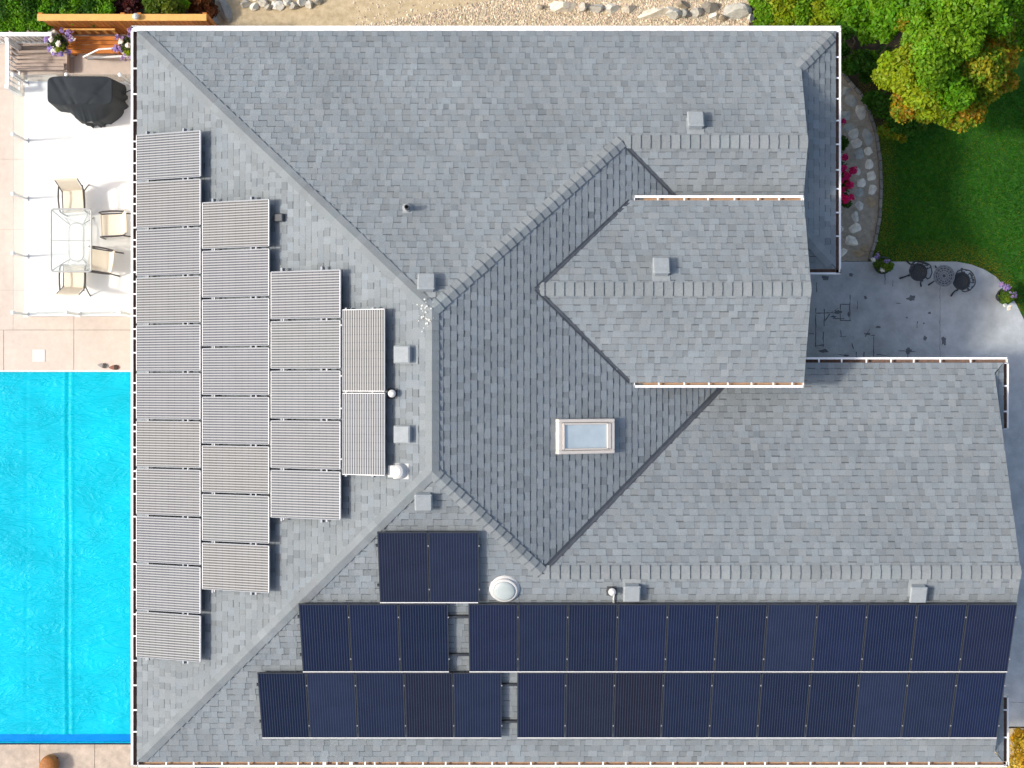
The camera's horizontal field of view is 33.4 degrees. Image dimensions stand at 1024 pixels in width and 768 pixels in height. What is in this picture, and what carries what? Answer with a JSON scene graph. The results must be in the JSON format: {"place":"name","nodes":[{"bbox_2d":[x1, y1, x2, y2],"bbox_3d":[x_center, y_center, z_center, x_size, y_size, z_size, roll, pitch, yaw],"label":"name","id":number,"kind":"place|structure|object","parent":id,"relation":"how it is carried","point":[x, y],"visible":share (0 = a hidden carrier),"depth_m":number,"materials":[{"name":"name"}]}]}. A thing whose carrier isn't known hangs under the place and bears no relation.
{"place":"outdoors","nodes":[
{"label":"outdoors","id":0,"kind":"place"},
{"bbox_2d":[0,26,130,371],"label":"pool paving","id":1,"kind":"structure","parent":0,"point":[78,344],"depth_m":39.37,"materials":[{"name":"stone"}]},
{"bbox_2d":[5,38,22,96],"bbox_3d":[-11.333,-7.198,38.835,0.090,1.150,1.135,0,90,0],"label":"picket railing","id":2,"kind":"object","parent":1,"relation":"on","point":[9,42],"visible":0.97,"depth_m":38.55,"materials":[{"name":"wood"}]},
{"bbox_2d":[0,32,53,43],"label":"picket railing","id":3,"kind":"object","parent":1,"relation":"on","point":[27,34],"visible":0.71,"depth_m":38.49,"materials":[{"name":"wood"}]},
{"bbox_2d":[10,40,69,72],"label":"wooden steps","id":4,"kind":"structure","parent":1,"relation":"on","point":[35,57],"depth_m":39.10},
{"bbox_2d":[0,0,116,36],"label":"hedge","id":5,"kind":"object","parent":1,"relation":"on","point":[18,15],"visible":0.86,"depth_m":38.24,"materials":[{"name":"green plant"}]},
{"bbox_2d":[44,27,75,57],"bbox_3d":[-10.196,-7.684,38.787,0.717,1.186,0.673,0,90,0],"label":"flower basket","id":6,"kind":"object","parent":1,"relation":"on","point":[58,43],"visible":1,"depth_m":38.35,"materials":[{"name":"purple plant"}]},
{"bbox_2d":[64,28,122,55],"bbox_3d":[-9.539,-7.784,38.944,1.160,0.868,0.485,0,90,0],"label":"bench","id":7,"kind":"object","parent":1,"relation":"on","point":[76,47],"visible":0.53,"depth_m":38.92,"materials":[{"name":"orange wood"}]},
{"bbox_2d":[37,13,216,34],"bbox_3d":[-8.598,-8.101,38.489,3.732,1.762,0.190,0,90,0],"label":"privacy screen","id":8,"kind":"object","parent":1,"relation":"on","point":[120,23],"visible":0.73,"depth_m":37.95,"materials":[{"name":"orange wood"}]},
{"bbox_2d":[25,82,130,316],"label":"deck floor","id":9,"kind":"structure","parent":0,"point":[59,145],"depth_m":38.90,"materials":[{"name":"concrete"}]},
{"bbox_2d":[10,72,130,316],"bbox_3d":[-9.294,-4.225,38.365,3.688,1.070,5.398,0,90,0],"label":"glass railing","id":10,"kind":"object","parent":9,"relation":"on","point":[26,256],"visible":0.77,"depth_m":38.38,"materials":[{"name":"white metal"}]},
{"bbox_2d":[54,178,89,216],"bbox_3d":[-9.888,-4.204,38.398,0.610,1.017,0.756,-3,90,0],"label":"patio chair","id":11,"kind":"object","parent":9,"relation":"on","point":[72,192],"visible":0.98,"depth_m":38.46,"materials":[{"name":"fabric"}]},
{"bbox_2d":[50,208,93,272],"bbox_3d":[-9.863,-3.213,38.535,0.940,0.750,1.440,0,90,0],"label":"glass table","id":12,"kind":"object","parent":9,"relation":"on","point":[83,240],"visible":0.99,"depth_m":38.17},
{"bbox_2d":[56,264,90,296],"bbox_3d":[-9.865,-2.336,38.398,0.610,1.017,0.756,2,90,0],"label":"patio chair","id":13,"kind":"object","parent":9,"relation":"on","point":[74,284],"visible":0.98,"depth_m":38.46,"materials":[{"name":"fabric"}]},
{"bbox_2d":[47,76,130,127],"bbox_3d":[-9.112,-6.348,38.302,2.498,1.197,1.054,0,90,0],"label":"covered grill","id":14,"kind":"object","parent":9,"relation":"on","point":[93,101],"visible":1,"depth_m":37.78,"materials":[{"name":"black fabric"}]},
{"bbox_2d":[86,245,123,276],"bbox_3d":[-9.218,-2.769,38.398,0.756,1.017,0.610,9,90,0],"label":"patio chair","id":15,"kind":"object","parent":9,"relation":"on","point":[103,260],"visible":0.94,"depth_m":38.47,"materials":[{"name":"fabric"}]},
{"bbox_2d":[98,210,130,239],"bbox_3d":[-8.929,-3.593,38.398,0.756,1.017,0.610,-3,90,0],"label":"patio chair","id":16,"kind":"object","parent":9,"relation":"on","point":[115,225],"visible":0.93,"depth_m":38.46,"materials":[{"name":"fabric"}]},
{"bbox_2d":[0,743,203,767],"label":"pool deck","id":17,"kind":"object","parent":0,"point":[72,755],"visible":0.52,"depth_m":39.37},
{"bbox_2d":[140,0,190,13],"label":"shrub","id":18,"kind":"object","parent":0,"point":[166,6],"visible":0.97,"depth_m":38.33,"materials":[{"name":"green plant"}]},
{"bbox_2d":[217,0,748,25],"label":"gravel path","id":19,"kind":"structure","parent":0,"point":[333,12],"depth_m":39.40,"materials":[{"name":"gravel"}]},
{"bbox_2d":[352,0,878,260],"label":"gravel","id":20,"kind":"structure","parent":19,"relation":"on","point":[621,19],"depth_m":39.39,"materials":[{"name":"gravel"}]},
{"bbox_2d":[722,2,751,18],"bbox_3d":[5.186,-8.598,39.306,0.693,0.277,0.414,-8,90,0],"label":"boulder","id":21,"kind":"object","parent":20,"relation":"on","point":[740,10],"visible":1,"depth_m":39.28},
{"label":"mulch strip","id":22,"kind":"structure","parent":19,"relation":"on","visible":0},
{"bbox_2d":[187,0,219,18],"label":"shrub","id":23,"kind":"object","parent":22,"relation":"on","point":[209,8],"visible":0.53,"depth_m":38.85,"materials":[{"name":"brown plant"}]},
{"bbox_2d":[204,767,991,767],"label":"ground","id":24,"kind":"structure","parent":0,"point":[597,767],"depth_m":39.75,"materials":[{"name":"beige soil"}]},
{"bbox_2d":[841,75,879,260],"bbox_3d":[7.305,-5.193,39.510,2.353,0.300,4.717,0,90,0],"label":"stone bed","id":25,"kind":"object","parent":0,"point":[867,217],"visible":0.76,"depth_m":39.36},
{"bbox_2d":[841,118,857,207],"bbox_3d":[7.503,-5.008,38.798,0.618,0.676,2.007,0,90,0],"label":"rose bush","id":26,"kind":"object","parent":25,"relation":"on","point":[846,185],"visible":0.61,"depth_m":38.53,"materials":[{"name":"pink plant"}]},
{"bbox_2d":[841,69,882,259],"bbox_3d":[8.162,-5.194,39.340,0.717,0.120,4.648,-10,90,0],"label":"edging border","id":27,"kind":"object","parent":25,"relation":"on","point":[857,91],"visible":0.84,"depth_m":39.28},
{"bbox_2d":[749,4,1022,127],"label":"mulch bed","id":28,"kind":"object","parent":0,"point":[892,44],"visible":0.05,"depth_m":39.37,"materials":[{"name":"brown soil"}]},
{"bbox_2d":[748,0,837,25],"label":"hedge","id":29,"kind":"object","parent":28,"relation":"on","point":[795,12],"visible":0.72,"depth_m":37.92,"materials":[{"name":"green plant"}]},
{"bbox_2d":[824,0,883,46],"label":"tree","id":30,"kind":"object","parent":28,"relation":"on","point":[853,16],"visible":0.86,"depth_m":36.75,"materials":[{"name":"green plant"}]},
{"bbox_2d":[841,41,890,84],"bbox_3d":[8.104,-7.336,38.774,1.622,0.822,1.031,0,90,0],"label":"shrub","id":31,"kind":"object","parent":28,"relation":"on","point":[862,63],"visible":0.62,"depth_m":38.59,"materials":[{"name":"green plant"}]},
{"bbox_2d":[860,90,927,143],"bbox_3d":[8.651,-6.035,38.753,1.671,0.727,1.054,19,90,0],"label":"shrub","id":32,"kind":"object","parent":28,"relation":"on","point":[878,101],"visible":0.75,"depth_m":38.67,"materials":[{"name":"green plant"}]},
{"bbox_2d":[868,0,935,43],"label":"broadleaf tree","id":33,"kind":"object","parent":28,"relation":"on","point":[890,19],"visible":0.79,"depth_m":35.96,"materials":[{"name":"green plant"}]},
{"bbox_2d":[870,11,1022,133],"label":"broadleaf tree","id":34,"kind":"object","parent":28,"relation":"on","point":[924,75],"visible":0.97,"depth_m":35.54,"materials":[{"name":"green plant"}]},
{"bbox_2d":[929,0,1021,39],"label":"broadleaf tree","id":35,"kind":"object","parent":28,"relation":"on","point":[997,15],"visible":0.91,"depth_m":35.33,"materials":[{"name":"green plant"}]},
{"bbox_2d":[806,262,1023,726],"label":"patio","id":36,"kind":"structure","parent":0,"point":[861,309],"depth_m":39.37,"materials":[{"name":"grey concrete"}]},
{"bbox_2d":[131,26,1021,766],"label":"house","id":37,"kind":"structure","parent":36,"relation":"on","point":[579,264],"depth_m":34.72,"materials":[{"name":"grey"}]},
{"bbox_2d":[145,131,149,660],"bbox_3d":[-7.591,0.248,35.729,0.050,0.225,11.056,0,90,25],"label":"mounting rail","id":38,"kind":"object","parent":37,"relation":"attached to","point":[147,132],"visible":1,"depth_m":35.63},
{"bbox_2d":[136,130,200,181],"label":"solar panel","id":39,"kind":"object","parent":38,"relation":"attached to","point":[170,155],"visible":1,"depth_m":35.34,"materials":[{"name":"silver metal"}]},
{"bbox_2d":[136,179,200,229],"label":"solar panel","id":40,"kind":"object","parent":38,"relation":"attached to","point":[173,203],"visible":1,"depth_m":35.34,"materials":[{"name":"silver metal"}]},
{"bbox_2d":[136,227,200,277],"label":"solar panel","id":41,"kind":"object","parent":38,"relation":"attached to","point":[174,251],"visible":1,"depth_m":35.34,"materials":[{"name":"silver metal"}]},
{"bbox_2d":[136,516,200,566],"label":"solar panel","id":42,"kind":"object","parent":37,"relation":"on","point":[172,540],"visible":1,"depth_m":35.34,"materials":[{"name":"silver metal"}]},
{"bbox_2d":[136,421,200,469],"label":"solar panel","id":43,"kind":"object","parent":37,"relation":"on","point":[176,444],"visible":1,"depth_m":35.34,"materials":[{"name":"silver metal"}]},
{"bbox_2d":[136,468,200,517],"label":"solar panel","id":44,"kind":"object","parent":37,"relation":"on","point":[174,492],"visible":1,"depth_m":35.34,"materials":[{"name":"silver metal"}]},
{"bbox_2d":[136,324,200,372],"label":"solar panel","id":45,"kind":"object","parent":37,"relation":"on","point":[168,347],"visible":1,"depth_m":35.34,"materials":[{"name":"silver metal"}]},
{"bbox_2d":[136,373,200,421],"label":"solar panel","id":46,"kind":"object","parent":37,"relation":"on","point":[168,395],"visible":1,"depth_m":35.34,"materials":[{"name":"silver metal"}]},
{"bbox_2d":[182,128,186,663],"bbox_3d":[-6.746,0.248,35.340,0.050,0.225,11.056,0,90,25],"label":"mounting rail","id":47,"kind":"object","parent":37,"relation":"attached to","point":[183,129],"visible":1,"depth_m":35.25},
{"bbox_2d":[136,611,200,663],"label":"solar panel","id":48,"kind":"object","parent":47,"relation":"attached to","point":[169,636],"visible":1,"depth_m":35.34,"materials":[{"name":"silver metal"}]},
{"bbox_2d":[136,563,200,614],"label":"solar panel","id":49,"kind":"object","parent":47,"relation":"attached to","point":[171,588],"visible":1,"depth_m":35.34,"materials":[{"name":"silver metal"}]},
{"bbox_2d":[136,276,200,325],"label":"solar panel","id":50,"kind":"object","parent":47,"relation":"attached to","point":[176,299],"visible":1,"depth_m":35.34,"materials":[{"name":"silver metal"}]},
{"bbox_2d":[211,199,218,592],"bbox_3d":[-6.086,0.239,35.036,0.050,0.225,8.068,0,90,25],"label":"mounting rail","id":51,"kind":"object","parent":37,"relation":"attached to","point":[213,200],"visible":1,"depth_m":34.94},
{"bbox_2d":[202,199,269,250],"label":"solar panel","id":52,"kind":"object","parent":51,"relation":"attached to","point":[237,224],"visible":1,"depth_m":34.64,"materials":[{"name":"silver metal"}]},
{"bbox_2d":[202,298,269,347],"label":"solar panel","id":53,"kind":"object","parent":51,"relation":"attached to","point":[237,322],"visible":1,"depth_m":34.64,"materials":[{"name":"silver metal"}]},
{"bbox_2d":[202,248,269,299],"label":"solar panel","id":54,"kind":"object","parent":51,"relation":"attached to","point":[237,273],"visible":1,"depth_m":34.64,"materials":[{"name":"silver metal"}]},
{"bbox_2d":[202,542,269,594],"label":"solar panel","id":55,"kind":"object","parent":37,"relation":"on","point":[236,567],"visible":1,"depth_m":34.64,"materials":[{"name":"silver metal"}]},
{"bbox_2d":[202,445,269,495],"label":"solar panel","id":56,"kind":"object","parent":37,"relation":"on","point":[235,469],"visible":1,"depth_m":34.64,"materials":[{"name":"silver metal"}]},
{"bbox_2d":[202,397,269,446],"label":"solar panel","id":57,"kind":"object","parent":37,"relation":"on","point":[235,420],"visible":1,"depth_m":34.64,"materials":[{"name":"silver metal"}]},
{"bbox_2d":[250,196,257,594],"bbox_3d":[-5.241,0.239,34.648,0.050,0.225,8.068,0,90,25],"label":"mounting rail","id":58,"kind":"object","parent":37,"relation":"attached to","point":[251,198],"visible":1,"depth_m":34.56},
{"bbox_2d":[202,494,269,544],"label":"solar panel","id":59,"kind":"object","parent":58,"relation":"attached to","point":[236,518],"visible":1,"depth_m":34.64,"materials":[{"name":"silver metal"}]},
{"bbox_2d":[202,347,269,396],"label":"solar panel","id":60,"kind":"object","parent":58,"relation":"attached to","point":[235,371],"visible":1,"depth_m":34.64,"materials":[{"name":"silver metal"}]},
{"bbox_2d":[280,268,284,520],"bbox_3d":[-4.581,0.210,34.344,0.050,0.225,5.080,0,90,25],"label":"mounting rail","id":61,"kind":"object","parent":37,"relation":"attached to","point":[282,269],"visible":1,"depth_m":34.25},
{"bbox_2d":[271,320,340,370],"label":"solar panel","id":62,"kind":"object","parent":61,"relation":"attached to","point":[311,344],"visible":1,"depth_m":33.95,"materials":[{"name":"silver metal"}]},
{"bbox_2d":[271,269,340,320],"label":"solar panel","id":63,"kind":"object","parent":61,"relation":"attached to","point":[309,294],"visible":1,"depth_m":33.95,"materials":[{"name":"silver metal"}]},
{"bbox_2d":[320,267,324,522],"bbox_3d":[-3.736,0.210,33.955,0.050,0.225,5.080,0,90,25],"label":"mounting rail","id":64,"kind":"object","parent":37,"relation":"attached to","point":[321,520],"visible":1,"depth_m":33.86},
{"bbox_2d":[271,470,340,521],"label":"solar panel","id":65,"kind":"object","parent":64,"relation":"attached to","point":[298,494],"visible":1,"depth_m":33.95,"materials":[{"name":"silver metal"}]},
{"bbox_2d":[271,420,340,471],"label":"solar panel","id":66,"kind":"object","parent":64,"relation":"attached to","point":[295,444],"visible":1,"depth_m":33.95,"materials":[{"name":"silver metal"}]},
{"bbox_2d":[271,370,340,420],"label":"solar panel","id":67,"kind":"object","parent":64,"relation":"attached to","point":[305,394],"visible":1,"depth_m":33.95,"materials":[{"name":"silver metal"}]},
{"bbox_2d":[303,670,448,671],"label":"edge trim","id":68,"kind":"structure","parent":37,"relation":"attached to","point":[375,671],"depth_m":34.83,"materials":[{"name":"silver metal"}]},
{"bbox_2d":[299,603,350,670],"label":"solar panel","id":69,"kind":"object","parent":68,"relation":"on","point":[325,636],"visible":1,"depth_m":34.48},
{"bbox_2d":[348,603,399,670],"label":"solar panel","id":70,"kind":"object","parent":68,"relation":"on","point":[374,636],"visible":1,"depth_m":34.48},
{"bbox_2d":[398,603,449,670],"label":"solar panel","id":71,"kind":"object","parent":68,"relation":"on","point":[423,635],"visible":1,"depth_m":34.48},
{"bbox_2d":[380,601,477,602],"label":"edge trim","id":72,"kind":"structure","parent":37,"relation":"attached to","point":[429,602],"depth_m":34.14,"materials":[{"name":"silver metal"}]},
{"bbox_2d":[377,531,429,601],"bbox_3d":[-2.141,3.633,33.814,1.004,0.045,1.612,0,115,0],"label":"solar panel","id":73,"kind":"object","parent":72,"relation":"on","point":[403,566],"visible":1,"depth_m":33.79,"materials":[{"name":"glass"}]},
{"bbox_2d":[428,531,479,602],"bbox_3d":[-1.141,3.633,33.814,1.004,0.045,1.612,0,115,0],"label":"solar panel","id":74,"kind":"object","parent":72,"relation":"on","point":[453,566],"visible":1,"depth_m":33.79,"materials":[{"name":"glass"}]},
{"bbox_2d":[517,672,565,737],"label":"solar panel","id":75,"kind":"object","parent":37,"relation":"on","point":[540,704],"visible":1,"depth_m":35.19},
{"bbox_2d":[469,671,1006,671],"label":"edge trim","id":76,"kind":"structure","parent":37,"relation":"attached to","point":[737,671],"depth_m":34.83,"materials":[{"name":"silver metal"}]},
{"bbox_2d":[468,603,518,670],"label":"solar panel","id":77,"kind":"object","parent":76,"relation":"on","point":[493,636],"visible":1,"depth_m":34.48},
{"bbox_2d":[518,603,567,670],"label":"solar panel","id":78,"kind":"object","parent":76,"relation":"on","point":[542,636],"visible":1,"depth_m":34.48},
{"bbox_2d":[567,603,617,670],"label":"solar panel","id":79,"kind":"object","parent":76,"relation":"on","point":[592,632],"visible":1,"depth_m":34.48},
{"bbox_2d":[616,603,667,670],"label":"solar panel","id":80,"kind":"object","parent":76,"relation":"on","point":[641,636],"visible":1,"depth_m":34.48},
{"bbox_2d":[665,603,717,670],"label":"solar panel","id":81,"kind":"object","parent":76,"relation":"on","point":[691,636],"visible":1,"depth_m":34.48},
{"bbox_2d":[714,603,766,670],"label":"solar panel","id":82,"kind":"object","parent":76,"relation":"on","point":[740,635],"visible":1,"depth_m":34.48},
{"bbox_2d":[763,603,816,670],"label":"solar panel","id":83,"kind":"object","parent":76,"relation":"on","point":[789,636],"visible":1,"depth_m":34.48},
{"bbox_2d":[812,603,866,670],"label":"solar panel","id":84,"kind":"object","parent":76,"relation":"on","point":[839,636],"visible":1,"depth_m":34.48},
{"bbox_2d":[861,603,916,670],"bbox_3d":[7.629,5.133,34.513,1.004,0.045,1.612,0,115,0],"label":"solar panel","id":85,"kind":"object","parent":76,"relation":"on","point":[888,636],"visible":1,"depth_m":34.48,"materials":[{"name":"glass"}]},
{"bbox_2d":[910,603,966,670],"bbox_3d":[8.629,5.133,34.513,1.004,0.045,1.612,0,115,0],"label":"solar panel","id":86,"kind":"object","parent":76,"relation":"on","point":[938,636],"visible":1,"depth_m":34.48,"materials":[{"name":"glass"}]},
{"bbox_2d":[959,603,1016,670],"bbox_3d":[9.629,5.133,34.513,1.004,0.045,1.612,0,115,0],"label":"solar panel","id":87,"kind":"object","parent":76,"relation":"on","point":[987,636],"visible":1,"depth_m":34.48,"materials":[{"name":"glass"}]},
{"bbox_3d":[-2.710,7.361,35.554,4.980,0.044,0.022,0,115,0],"label":"edge trim","id":88,"kind":"object","parent":37,"relation":"attached to","visible":0},
{"bbox_2d":[257,672,309,737],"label":"solar panel","id":89,"kind":"object","parent":88,"relation":"on","point":[283,701],"visible":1,"depth_m":35.19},
{"bbox_2d":[306,672,357,737],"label":"solar panel","id":90,"kind":"object","parent":88,"relation":"on","point":[332,704],"visible":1,"depth_m":35.19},
{"bbox_2d":[355,672,405,737],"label":"solar panel","id":91,"kind":"object","parent":88,"relation":"on","point":[380,704],"visible":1,"depth_m":35.19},
{"bbox_2d":[404,672,453,737],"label":"solar panel","id":92,"kind":"object","parent":88,"relation":"on","point":[428,704],"visible":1,"depth_m":35.19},
{"bbox_2d":[453,672,501,737],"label":"solar panel","id":93,"kind":"object","parent":88,"relation":"on","point":[477,705],"visible":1,"depth_m":35.20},
{"bbox_3d":[5.100,7.361,35.554,9.980,0.044,0.022,0,115,0],"label":"edge trim","id":94,"kind":"object","parent":37,"relation":"attached to","visible":0},
{"bbox_2d":[565,672,614,737],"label":"solar panel","id":95,"kind":"object","parent":94,"relation":"on","point":[589,704],"visible":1,"depth_m":35.19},
{"bbox_2d":[613,672,663,737],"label":"solar panel","id":96,"kind":"object","parent":94,"relation":"on","point":[637,704],"visible":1,"depth_m":35.19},
{"bbox_2d":[661,672,712,737],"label":"solar panel","id":97,"kind":"object","parent":94,"relation":"on","point":[686,705],"visible":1,"depth_m":35.19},
{"bbox_2d":[709,672,760,737],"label":"solar panel","id":98,"kind":"object","parent":94,"relation":"on","point":[735,697],"visible":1,"depth_m":35.19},
{"bbox_2d":[757,672,809,737],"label":"solar panel","id":99,"kind":"object","parent":94,"relation":"on","point":[783,703],"visible":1,"depth_m":35.19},
{"bbox_2d":[805,672,858,737],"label":"solar panel","id":100,"kind":"object","parent":94,"relation":"on","point":[832,700],"visible":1,"depth_m":35.19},
{"bbox_2d":[853,672,907,737],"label":"solar panel","id":101,"kind":"object","parent":94,"relation":"on","point":[880,704],"visible":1,"depth_m":35.19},
{"bbox_2d":[901,672,956,737],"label":"solar panel","id":102,"kind":"object","parent":94,"relation":"on","point":[929,701],"visible":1,"depth_m":35.19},
{"bbox_2d":[949,672,1005,737],"bbox_3d":[9.609,6.628,35.209,1.004,0.045,1.612,0,115,0],"label":"solar panel","id":103,"kind":"object","parent":94,"relation":"on","point":[977,703],"visible":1,"depth_m":35.19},
{"bbox_3d":[-3.227,0.160,33.721,0.050,0.225,3.320,0,90,25],"label":"mounting rail","id":104,"kind":"object","parent":37,"relation":"attached to","visible":0},
{"bbox_2d":[340,393,385,475],"bbox_3d":[-2.924,0.980,33.429,1.004,0.045,1.612,0,90,25],"label":"solar panel","id":105,"kind":"object","parent":104,"relation":"attached to","point":[363,433],"visible":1,"depth_m":33.40,"materials":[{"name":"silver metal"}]},
{"bbox_2d":[340,309,385,391],"bbox_3d":[-2.924,-0.660,33.429,1.004,0.045,1.612,0,90,25],"label":"solar panel","id":106,"kind":"object","parent":104,"relation":"attached to","point":[363,349],"visible":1,"depth_m":33.41,"materials":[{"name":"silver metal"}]},
{"bbox_2d":[899,260,932,286],"bbox_3d":[9.268,-2.552,38.945,0.558,0.868,0.477,20,90,0],"label":"iron chair","id":107,"kind":"object","parent":36,"relation":"on","point":[917,271],"visible":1,"depth_m":38.92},
{"bbox_2d":[928,265,954,286],"bbox_3d":[9.823,-2.471,39.065,0.518,0.627,0.529,0,90,0],"label":"bistro table","id":108,"kind":"object","parent":36,"relation":"on","point":[943,275],"visible":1,"depth_m":38.76,"materials":[{"name":"metal"}]},
{"bbox_2d":[841,54,1023,318],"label":"lawn","id":109,"kind":"structure","parent":0,"point":[1019,71],"depth_m":39.39,"materials":[{"name":"plant"}]},
{"bbox_2d":[992,727,1023,767],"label":"side yard","id":110,"kind":"structure","parent":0,"point":[1011,730],"depth_m":39.38,"materials":[{"name":"beige soil"}]},
{"bbox_2d":[1005,727,1023,767],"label":"shrub","id":111,"kind":"object","parent":110,"relation":"on","point":[1016,759],"visible":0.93,"depth_m":38.83,"materials":[{"name":"yellow plant"}]},
{"bbox_2d":[1012,0,1023,61],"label":"conifer","id":112,"kind":"object","parent":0,"point":[1019,22],"visible":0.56,"depth_m":37.38,"materials":[{"name":"green plant"}]},
{"label":"pool water","id":113,"kind":"structure","parent":0,"visible":0},
{"bbox_2d":[0,372,130,742],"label":"pool cover","id":114,"kind":"object","parent":113,"relation":"on","point":[65,557],"visible":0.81,"depth_m":39.46,"materials":[{"name":"plastic"}]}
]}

